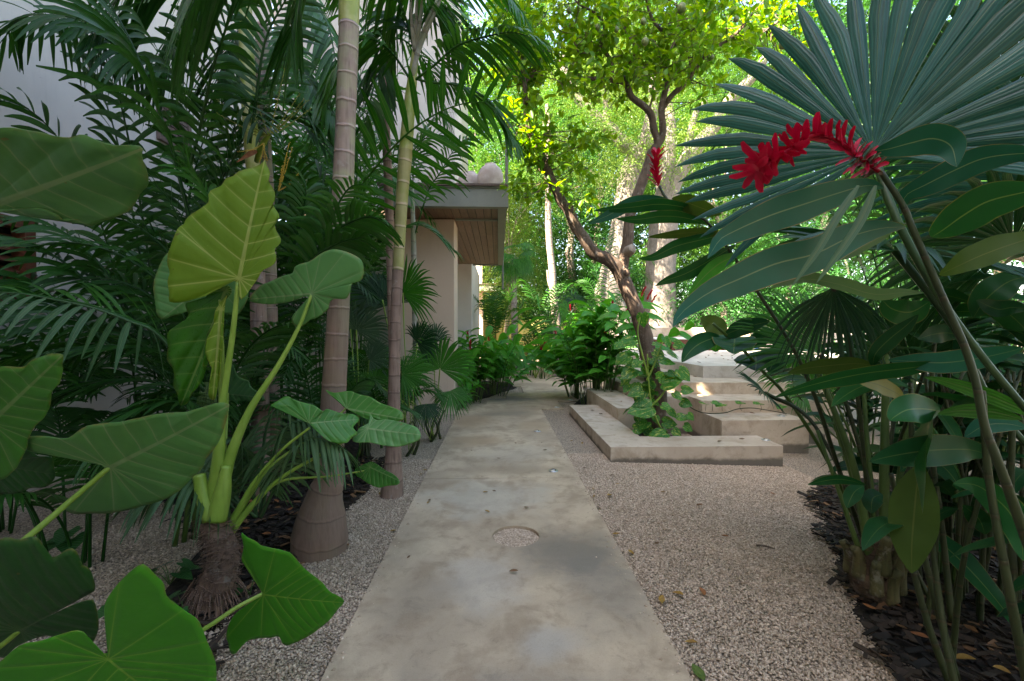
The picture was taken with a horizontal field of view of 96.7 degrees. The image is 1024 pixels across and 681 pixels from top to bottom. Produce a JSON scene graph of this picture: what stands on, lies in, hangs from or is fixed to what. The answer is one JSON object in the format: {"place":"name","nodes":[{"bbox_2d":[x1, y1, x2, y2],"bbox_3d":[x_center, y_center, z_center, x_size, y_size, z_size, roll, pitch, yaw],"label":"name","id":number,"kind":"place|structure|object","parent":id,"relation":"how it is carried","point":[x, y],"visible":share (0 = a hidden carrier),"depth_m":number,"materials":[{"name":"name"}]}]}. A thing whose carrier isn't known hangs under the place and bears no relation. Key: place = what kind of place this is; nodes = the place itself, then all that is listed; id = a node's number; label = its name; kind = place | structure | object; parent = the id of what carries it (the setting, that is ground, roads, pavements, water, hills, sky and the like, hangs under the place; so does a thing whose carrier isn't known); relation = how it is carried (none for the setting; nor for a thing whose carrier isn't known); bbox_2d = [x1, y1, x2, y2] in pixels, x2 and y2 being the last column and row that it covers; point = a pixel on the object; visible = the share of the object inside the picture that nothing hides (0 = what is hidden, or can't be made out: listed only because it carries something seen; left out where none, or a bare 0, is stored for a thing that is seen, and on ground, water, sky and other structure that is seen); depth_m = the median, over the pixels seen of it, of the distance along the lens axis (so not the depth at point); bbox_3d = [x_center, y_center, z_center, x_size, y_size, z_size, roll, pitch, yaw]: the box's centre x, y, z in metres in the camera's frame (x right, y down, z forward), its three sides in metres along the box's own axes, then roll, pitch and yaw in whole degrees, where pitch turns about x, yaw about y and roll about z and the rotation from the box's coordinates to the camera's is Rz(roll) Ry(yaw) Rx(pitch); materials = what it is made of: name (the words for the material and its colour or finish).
{"place":"outdoors","nodes":[
{"label":"outdoors","id":0,"kind":"place"},
{"bbox_2d":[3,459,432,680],"bbox_3d":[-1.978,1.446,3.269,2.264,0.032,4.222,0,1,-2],"label":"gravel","id":1,"kind":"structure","parent":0,"point":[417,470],"depth_m":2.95,"materials":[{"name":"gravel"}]},
{"bbox_2d":[46,526,83,552],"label":"seedling","id":2,"kind":"object","parent":1,"relation":"on","point":[58,541],"visible":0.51,"depth_m":2.91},
{"bbox_2d":[151,558,199,584],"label":"seedling","id":3,"kind":"object","parent":1,"relation":"on","point":[187,565],"visible":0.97,"depth_m":2.70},
{"bbox_2d":[310,0,556,499],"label":"palm tree","id":4,"kind":"object","parent":1,"relation":"on","point":[385,59],"visible":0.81,"depth_m":4.15,"materials":[{"name":"green plant"}]},
{"bbox_2d":[321,377,691,680],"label":"path","id":5,"kind":"structure","parent":0,"point":[454,597],"depth_m":2.71,"materials":[{"name":"concrete"}]},
{"bbox_2d":[493,528,538,546],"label":"gravel","id":6,"kind":"structure","parent":5,"relation":"in","point":[517,537],"depth_m":3.34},
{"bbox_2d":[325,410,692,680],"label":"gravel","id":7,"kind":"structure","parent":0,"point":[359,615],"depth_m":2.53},
{"bbox_2d":[0,345,1019,680],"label":"ground","id":8,"kind":"structure","parent":0,"point":[570,435],"depth_m":3.40,"materials":[{"name":"gravel"}]},
{"bbox_2d":[0,294,171,533],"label":"palm shrub","id":9,"kind":"object","parent":8,"relation":"on","point":[101,372],"visible":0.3,"depth_m":3.51,"materials":[{"name":"plant"}]},
{"bbox_2d":[0,390,232,567],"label":"palm shrub","id":10,"kind":"object","parent":8,"relation":"on","point":[75,416],"visible":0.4,"depth_m":2.90,"materials":[{"name":"plant"}]},
{"bbox_2d":[0,127,343,680],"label":"elephant ear","id":11,"kind":"object","parent":8,"relation":"on","point":[154,632],"visible":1,"depth_m":1.63},
{"bbox_2d":[120,403,366,544],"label":"palm shrub","id":12,"kind":"object","parent":8,"relation":"on","point":[315,445],"visible":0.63,"depth_m":2.57,"materials":[{"name":"plant"}]},
{"bbox_2d":[0,0,507,499],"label":"house","id":13,"kind":"structure","parent":8,"relation":"on","point":[472,228],"depth_m":7.53,"materials":[{"name":"beige paint"}]},
{"bbox_2d":[0,213,36,300],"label":"window","id":14,"kind":"structure","parent":13,"relation":"in","point":[5,230],"depth_m":4.27,"materials":[{"name":"brown wood"}]},
{"bbox_2d":[456,171,477,182],"bbox_3d":[-0.770,-2.816,8.229,0.477,0.443,0.408,0,1,-2],"label":"boulder","id":15,"kind":"object","parent":13,"relation":"on","point":[471,176],"visible":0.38,"depth_m":8.05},
{"bbox_2d":[477,162,502,182],"bbox_3d":[-0.383,-2.842,7.990,0.456,0.503,0.408,0,1,-2],"label":"boulder","id":16,"kind":"object","parent":13,"relation":"on","point":[489,172],"visible":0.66,"depth_m":7.82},
{"bbox_2d":[160,416,371,640],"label":"planting soil","id":17,"kind":"structure","parent":8,"relation":"on","point":[350,446],"depth_m":3.59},
{"bbox_2d":[0,136,323,546],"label":"palm shrub","id":18,"kind":"object","parent":17,"relation":"on","point":[33,289],"visible":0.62,"depth_m":2.90,"materials":[{"name":"plant"}]},
{"bbox_2d":[0,0,329,497],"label":"palm tree","id":19,"kind":"object","parent":17,"relation":"on","point":[103,29],"visible":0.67,"depth_m":3.31,"materials":[{"name":"green plant"}]},
{"bbox_2d":[4,238,325,412],"bbox_3d":[-3.454,0.119,4.928,2.831,2.626,2.096,-1,1,-31],"label":"palm shrub","id":20,"kind":"object","parent":17,"relation":"on","point":[116,329],"visible":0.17,"depth_m":4.57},
{"bbox_2d":[0,0,333,490],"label":"palm shrub","id":21,"kind":"object","parent":17,"relation":"on","point":[210,173],"visible":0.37,"depth_m":3.78,"materials":[{"name":"plant"}]},
{"bbox_2d":[168,590,188,611],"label":"seedling","id":22,"kind":"object","parent":17,"relation":"on","point":[175,594],"visible":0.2,"depth_m":2.37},
{"bbox_2d":[64,329,314,509],"bbox_3d":[-2.584,0.677,3.881,2.102,1.548,1.544,0,1,-2],"label":"palm shrub","id":23,"kind":"object","parent":17,"relation":"on","point":[235,411],"visible":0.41,"depth_m":3.73,"materials":[{"name":"plant"}]},
{"bbox_2d":[124,151,332,441],"bbox_3d":[-3.377,-0.505,5.830,2.248,3.841,2.332,-1,1,-29],"label":"palm shrub","id":24,"kind":"object","parent":17,"relation":"on","point":[279,273],"visible":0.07,"depth_m":5.51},
{"bbox_2d":[155,177,324,378],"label":"palm shrub","id":25,"kind":"object","parent":17,"relation":"on","point":[192,204],"visible":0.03,"depth_m":5.99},
{"bbox_2d":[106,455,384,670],"bbox_3d":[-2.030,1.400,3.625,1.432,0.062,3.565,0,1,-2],"label":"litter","id":26,"kind":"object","parent":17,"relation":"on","point":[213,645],"visible":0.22,"depth_m":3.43,"materials":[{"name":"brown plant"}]},
{"bbox_2d":[136,0,369,471],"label":"palm tree","id":27,"kind":"object","parent":17,"relation":"on","point":[326,64],"visible":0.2,"depth_m":4.38,"materials":[{"name":"green plant"}]},
{"bbox_2d":[168,86,382,421],"bbox_3d":[-3.718,-1.502,7.381,3.088,5.778,3.093,-1,1,-27],"label":"palm shrub","id":28,"kind":"object","parent":17,"relation":"on","point":[224,151],"visible":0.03,"depth_m":7.15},
{"bbox_2d":[153,160,420,626],"bbox_3d":[-1.321,0.299,2.520,1.633,2.447,0.653,0,1,-2],"label":"elephant ear","id":29,"kind":"object","parent":17,"relation":"on","point":[218,258],"visible":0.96,"depth_m":2.42},
{"bbox_2d":[224,263,386,454],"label":"palm shrub","id":30,"kind":"object","parent":17,"relation":"on","point":[308,346],"visible":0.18,"depth_m":5.48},
{"bbox_2d":[159,0,466,563],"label":"palm tree","id":31,"kind":"object","parent":17,"relation":"on","point":[320,531],"visible":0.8,"depth_m":3.01,"materials":[{"name":"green plant"}]},
{"bbox_2d":[230,349,423,479],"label":"palm shrub","id":32,"kind":"object","parent":17,"relation":"on","point":[314,398],"visible":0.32,"depth_m":4.29,"materials":[{"name":"plant"}]},
{"bbox_2d":[206,0,463,394],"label":"palm shrub","id":33,"kind":"object","parent":17,"relation":"on","point":[279,161],"visible":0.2,"depth_m":5.96,"materials":[{"name":"plant"}]},
{"bbox_2d":[301,169,395,415],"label":"palm shrub","id":34,"kind":"object","parent":17,"relation":"on","point":[374,238],"visible":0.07,"depth_m":7.72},
{"bbox_2d":[323,282,388,459],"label":"fan palm","id":35,"kind":"object","parent":17,"relation":"on","point":[371,333],"visible":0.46,"depth_m":5.37,"materials":[{"name":"green plant"}]},
{"bbox_2d":[274,4,441,389],"bbox_3d":[-2.744,-1.980,7.797,3.085,6.717,3.428,0,1,-2],"label":"palm shrub","id":36,"kind":"object","parent":17,"relation":"on","point":[377,240],"visible":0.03,"depth_m":7.98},
{"bbox_2d":[312,334,404,429],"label":"palm shrub","id":37,"kind":"object","parent":17,"relation":"on","point":[364,360],"visible":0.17,"depth_m":6.47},
{"bbox_2d":[350,256,441,456],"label":"fan palm","id":38,"kind":"object","parent":8,"relation":"on","point":[411,291],"visible":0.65,"depth_m":5.52,"materials":[{"name":"green plant"}]},
{"bbox_2d":[347,347,447,447],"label":"palm shrub","id":39,"kind":"object","parent":8,"relation":"on","point":[375,395],"visible":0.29,"depth_m":5.93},
{"bbox_2d":[301,33,519,351],"bbox_3d":[-1.079,-0.941,4.335,1.670,4.787,2.300,0,1,-25],"label":"palm tree","id":40,"kind":"object","parent":8,"relation":"on","point":[381,115],"visible":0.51,"depth_m":4.18,"materials":[{"name":"green plant"}]},
{"bbox_2d":[358,322,478,441],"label":"fan palm","id":41,"kind":"object","parent":8,"relation":"on","point":[420,365],"visible":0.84,"depth_m":5.93,"materials":[{"name":"green plant"}]},
{"bbox_2d":[361,109,484,428],"bbox_3d":[-1.253,-1.007,6.338,1.793,4.841,1.427,0,1,-2],"label":"palm tree","id":42,"kind":"object","parent":8,"relation":"on","point":[465,142],"visible":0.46,"depth_m":6.31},
{"bbox_2d":[457,377,483,407],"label":"ginger plant","id":43,"kind":"object","parent":8,"relation":"on","point":[475,385],"visible":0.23,"depth_m":8.96,"materials":[{"name":"green plant"}]},
{"bbox_2d":[476,266,496,357],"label":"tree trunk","id":44,"kind":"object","parent":8,"relation":"on","point":[481,283],"depth_m":23.65,"materials":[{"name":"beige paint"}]},
{"bbox_2d":[457,324,516,403],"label":"ginger plant","id":45,"kind":"object","parent":8,"relation":"on","point":[490,355],"visible":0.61,"depth_m":9.63,"materials":[{"name":"green plant"}]},
{"bbox_2d":[465,381,516,401],"bbox_3d":[-0.491,1.280,11.948,1.320,0.034,4.465,0,1,-2],"label":"mulch bed","id":46,"kind":"object","parent":8,"relation":"on","point":[486,395],"visible":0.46,"depth_m":11.81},
{"bbox_2d":[458,334,526,385],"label":"ginger plant","id":47,"kind":"object","parent":46,"relation":"on","point":[522,347],"visible":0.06,"depth_m":12.56,"materials":[{"name":"green plant"}]},
{"bbox_2d":[462,333,555,395],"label":"ginger plant","id":48,"kind":"object","parent":46,"relation":"on","point":[499,372],"visible":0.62,"depth_m":10.59,"materials":[{"name":"green plant"}]},
{"bbox_2d":[473,279,532,339],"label":"palm shrub","id":49,"kind":"object","parent":8,"relation":"on","point":[492,301],"visible":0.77,"depth_m":15.19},
{"bbox_2d":[491,242,538,367],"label":"fan palm","id":50,"kind":"object","parent":8,"relation":"on","point":[514,267],"visible":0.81,"depth_m":18.27,"materials":[{"name":"green plant"}]},
{"bbox_2d":[465,57,564,279],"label":"tree","id":51,"kind":"object","parent":8,"relation":"on","point":[497,89],"visible":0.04,"depth_m":27.66,"materials":[{"name":"green plant"}]},
{"bbox_2d":[468,124,568,319],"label":"tree","id":52,"kind":"object","parent":8,"relation":"on","point":[482,164],"visible":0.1,"depth_m":26.24,"materials":[{"name":"green plant"}]},
{"bbox_2d":[483,320,565,355],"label":"garden wall","id":53,"kind":"structure","parent":8,"relation":"on","point":[500,332],"depth_m":25.21,"materials":[{"name":"beige paint"}]},
{"bbox_2d":[477,156,572,344],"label":"tree","id":54,"kind":"object","parent":8,"relation":"on","point":[517,223],"visible":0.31,"depth_m":21.04,"materials":[{"name":"green plant"}]},
{"bbox_2d":[483,274,571,319],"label":"tree","id":55,"kind":"object","parent":8,"relation":"on","point":[535,300],"visible":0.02,"depth_m":27.56,"materials":[{"name":"green plant"}]},
{"bbox_2d":[509,329,551,375],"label":"palm shrub","id":56,"kind":"object","parent":8,"relation":"on","point":[525,339],"visible":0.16,"depth_m":15.98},
{"bbox_2d":[469,43,624,375],"bbox_3d":[1.548,-3.828,15.214,4.730,10.369,4.296,-1,1,-33],"label":"tree","id":57,"kind":"object","parent":8,"relation":"on","point":[551,277],"visible":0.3,"depth_m":15.27,"materials":[{"name":"green plant"}]},
{"bbox_2d":[499,279,594,378],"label":"palm shrub","id":58,"kind":"object","parent":8,"relation":"on","point":[551,317],"visible":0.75,"depth_m":14.47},
{"bbox_2d":[529,327,591,398],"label":"ginger plant","id":59,"kind":"object","parent":8,"relation":"on","point":[557,367],"visible":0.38,"depth_m":10.31,"materials":[{"name":"green plant"}]},
{"bbox_2d":[477,90,646,315],"bbox_3d":[3.062,-6.115,24.133,9.888,14.565,7.990,0,1,-2],"label":"tree","id":60,"kind":"object","parent":8,"relation":"on","point":[569,258],"visible":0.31,"depth_m":23.39,"materials":[{"name":"green plant"}]},
{"bbox_2d":[515,304,618,344],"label":"ginger plant","id":61,"kind":"object","parent":8,"relation":"on","point":[563,330],"visible":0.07,"depth_m":15.73,"materials":[{"name":"green plant"}]},
{"bbox_2d":[533,291,637,348],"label":"fan palm","id":62,"kind":"object","parent":8,"relation":"on","point":[564,307],"visible":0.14,"depth_m":18.44,"materials":[{"name":"green plant"}]},
{"bbox_2d":[544,246,645,323],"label":"tree","id":63,"kind":"object","parent":8,"relation":"on","point":[591,277],"visible":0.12,"depth_m":21.96,"materials":[{"name":"green plant"}]},
{"bbox_2d":[461,0,735,347],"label":"tree","id":64,"kind":"object","parent":8,"relation":"on","point":[632,151],"visible":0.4,"depth_m":16.77,"materials":[{"name":"green plant"}]},
{"bbox_2d":[511,286,693,404],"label":"ginger plant","id":65,"kind":"object","parent":8,"relation":"on","point":[597,357],"visible":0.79,"depth_m":9.09,"materials":[{"name":"green plant"}]},
{"bbox_2d":[559,227,657,333],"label":"palm shrub","id":66,"kind":"object","parent":8,"relation":"on","point":[617,300],"visible":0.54,"depth_m":14.76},
{"bbox_2d":[512,0,730,297],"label":"tree","id":67,"kind":"object","parent":8,"relation":"on","point":[594,72],"visible":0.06,"depth_m":28.55,"materials":[{"name":"green plant"}]},
{"bbox_2d":[563,87,723,303],"bbox_3d":[7.360,-6.475,25.342,8.306,15.229,8.631,-1,1,-38],"label":"tree","id":68,"kind":"object","parent":8,"relation":"on","point":[649,191],"visible":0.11,"depth_m":24.46,"materials":[{"name":"green plant"}]},
{"bbox_2d":[569,365,834,466],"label":"staircase","id":69,"kind":"structure","parent":8,"relation":"on","point":[611,435],"depth_m":6.09,"materials":[{"name":"concrete"}]},
{"bbox_2d":[675,389,786,413],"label":"pothos vine","id":70,"kind":"object","parent":69,"relation":"on","point":[717,403],"visible":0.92,"depth_m":6.28,"materials":[{"name":"plant"}]},
{"bbox_2d":[460,0,958,319],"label":"woods","id":71,"kind":"object","parent":8,"relation":"on","point":[467,14],"visible":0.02,"depth_m":32.44,"materials":[{"name":"plant"}]},
{"bbox_2d":[651,247,784,334],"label":"tree","id":72,"kind":"object","parent":8,"relation":"on","point":[710,310],"visible":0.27,"depth_m":17.78,"materials":[{"name":"green plant"}]},
{"bbox_2d":[600,0,837,327],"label":"tree","id":73,"kind":"object","parent":8,"relation":"on","point":[666,266],"visible":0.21,"depth_m":17.99,"materials":[{"name":"green plant"}]},
{"bbox_2d":[572,313,865,344],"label":"garden wall","id":74,"kind":"structure","parent":8,"relation":"on","point":[686,318],"depth_m":25.98,"materials":[{"name":"white paint"}]},
{"bbox_2d":[675,50,824,327],"bbox_3d":[12.687,-7.089,25.348,9.240,16.491,8.487,0,1,-2],"label":"tree","id":75,"kind":"object","parent":8,"relation":"on","point":[716,219],"visible":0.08,"depth_m":24.83,"materials":[{"name":"green plant"}]},
{"bbox_2d":[714,291,799,335],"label":"palm shrub","id":76,"kind":"object","parent":8,"relation":"on","point":[752,316],"visible":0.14,"depth_m":19.50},
{"bbox_2d":[586,345,928,424],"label":"terrace","id":77,"kind":"structure","parent":8,"relation":"on","point":[713,364],"depth_m":8.45,"materials":[{"name":"concrete"}]},
{"bbox_2d":[653,337,724,349],"bbox_3d":[5.832,0.109,15.029,2.650,0.423,0.590,0,1,-2],"label":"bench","id":78,"kind":"object","parent":77,"relation":"on","point":[683,340],"visible":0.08,"depth_m":14.74,"materials":[{"name":"white wood"}]},
{"bbox_2d":[651,328,749,349],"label":"back wall","id":79,"kind":"structure","parent":77,"relation":"on","point":[691,332],"depth_m":15.47,"materials":[{"name":"concrete"}]},
{"bbox_2d":[796,283,939,341],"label":"palm shrub","id":80,"kind":"object","parent":77,"relation":"on","point":[851,294],"visible":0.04,"depth_m":8.71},
{"bbox_2d":[702,216,870,341],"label":"tree","id":81,"kind":"object","parent":8,"relation":"on","point":[794,288],"visible":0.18,"depth_m":18.95,"materials":[{"name":"green plant"}]},
{"bbox_2d":[757,356,836,438],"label":"fan palm","id":82,"kind":"object","parent":8,"relation":"on","point":[803,402],"visible":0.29,"depth_m":6.31,"materials":[{"name":"green plant"}]},
{"bbox_2d":[748,47,909,343],"bbox_3d":[17.832,-7.364,25.059,9.949,17.023,9.399,1,1,31],"label":"tree","id":83,"kind":"object","parent":8,"relation":"on","point":[823,223],"visible":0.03,"depth_m":23.59,"materials":[{"name":"green plant"}]},
{"bbox_2d":[728,14,951,423],"bbox_3d":[6.060,-1.981,7.221,5.139,6.741,4.484,0,1,-2],"label":"palm shrub","id":84,"kind":"object","parent":8,"relation":"on","point":[878,211],"visible":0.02,"depth_m":7.41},
{"bbox_2d":[769,334,923,459],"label":"ginger plant","id":85,"kind":"object","parent":8,"relation":"on","point":[852,403],"visible":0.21,"depth_m":5.41,"materials":[{"name":"green plant"}]},
{"bbox_2d":[688,0,1015,431],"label":"palm shrub","id":86,"kind":"object","parent":8,"relation":"on","point":[877,215],"visible":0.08,"depth_m":5.24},
{"bbox_2d":[765,0,960,212],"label":"tree","id":87,"kind":"object","parent":8,"relation":"on","point":[843,20],"visible":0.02,"depth_m":7.70,"materials":[{"name":"green plant"}]},
{"bbox_2d":[797,478,1023,680],"bbox_3d":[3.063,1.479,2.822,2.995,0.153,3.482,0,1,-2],"label":"mulch","id":88,"kind":"object","parent":8,"relation":"on","point":[882,623],"visible":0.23,"depth_m":2.29,"materials":[{"name":"brown plant"}]},
{"bbox_2d":[588,146,860,537],"bbox_3d":[1.430,0.168,2.691,2.066,2.682,0.401,0,1,-9],"label":"ginger plant","id":89,"kind":"object","parent":88,"relation":"on","point":[678,209],"visible":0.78,"depth_m":2.55,"materials":[{"name":"green plant"}]},
{"bbox_2d":[681,315,858,517],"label":"ginger plant","id":90,"kind":"object","parent":88,"relation":"on","point":[717,335],"visible":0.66,"depth_m":3.01,"materials":[{"name":"green plant"}]},
{"bbox_2d":[672,111,1023,548],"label":"ginger plant","id":91,"kind":"object","parent":88,"relation":"on","point":[779,265],"visible":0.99,"depth_m":1.31,"materials":[{"name":"green plant"}]},
{"bbox_2d":[675,0,1023,445],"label":"fan palm","id":92,"kind":"object","parent":88,"relation":"on","point":[963,73],"visible":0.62,"depth_m":1.82,"materials":[{"name":"green plant"}]},
{"bbox_2d":[728,287,1011,609],"bbox_3d":[2.089,0.580,2.667,1.496,1.844,1.177,1,1,31],"label":"fan palm","id":93,"kind":"object","parent":88,"relation":"on","point":[877,571],"visible":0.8,"depth_m":2.58,"materials":[{"name":"green plant"}]},
{"bbox_2d":[734,320,1019,583],"bbox_3d":[2.364,0.674,2.872,1.514,1.653,1.066,0,1,-2],"label":"ginger plant","id":94,"kind":"object","parent":88,"relation":"on","point":[965,420],"visible":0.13,"depth_m":2.80,"materials":[{"name":"green plant"}]},
{"bbox_2d":[775,272,1023,680],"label":"ginger plant","id":95,"kind":"object","parent":88,"relation":"on","point":[917,523],"visible":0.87,"depth_m":1.85,"materials":[{"name":"green plant"}]},
{"bbox_2d":[812,300,1023,533],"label":"ginger plant","id":96,"kind":"object","parent":88,"relation":"on","point":[1003,444],"visible":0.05,"depth_m":3.27,"materials":[{"name":"green plant"}]},
{"bbox_2d":[950,530,1023,666],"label":"ginger plant","id":97,"kind":"object","parent":88,"relation":"on","point":[1018,583],"visible":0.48,"depth_m":1.72,"materials":[{"name":"green plant"}]},
{"bbox_2d":[956,273,1023,444],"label":"ginger plant","id":98,"kind":"object","parent":88,"relation":"on","point":[1019,357],"visible":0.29,"depth_m":2.51,"materials":[{"name":"green plant"}]},
{"bbox_2d":[981,251,1023,453],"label":"ginger plant","id":99,"kind":"object","parent":88,"relation":"on","point":[1013,257],"visible":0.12,"depth_m":4.12,"materials":[{"name":"green plant"}]},
{"bbox_2d":[851,239,1023,345],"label":"tree","id":100,"kind":"object","parent":8,"relation":"on","point":[919,290],"visible":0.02,"depth_m":15.80,"materials":[{"name":"green plant"}]},
{"bbox_2d":[875,224,1023,345],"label":"tree","id":101,"kind":"object","parent":8,"relation":"on","point":[1020,259],"visible":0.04,"depth_m":10.06,"materials":[{"name":"green plant"}]},
{"bbox_2d":[272,0,1023,311],"label":"sky","id":102,"kind":"structure","parent":0,"point":[476,7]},
{"bbox_2d":[567,453,923,680],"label":"gravel","id":103,"kind":"structure","parent":0,"point":[778,478],"depth_m":2.98,"materials":[{"name":"gravel"}]},
{"bbox_2d":[692,663,705,680],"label":"fallen leaf","id":104,"kind":"object","parent":103,"relation":"on","point":[698,671],"visible":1,"depth_m":1.98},
{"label":"tree pit soil","id":105,"kind":"structure","parent":0,"visible":0},
{"bbox_2d":[480,0,834,435],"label":"citrus tree","id":106,"kind":"object","parent":105,"relation":"on","point":[534,142],"visible":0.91,"depth_m":5.90,"materials":[{"name":"green plant"}]},
{"bbox_2d":[614,312,693,437],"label":"pothos vine","id":107,"kind":"object","parent":106,"relation":"attached to","point":[641,409],"visible":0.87,"depth_m":5.96,"materials":[{"name":"green plant"}]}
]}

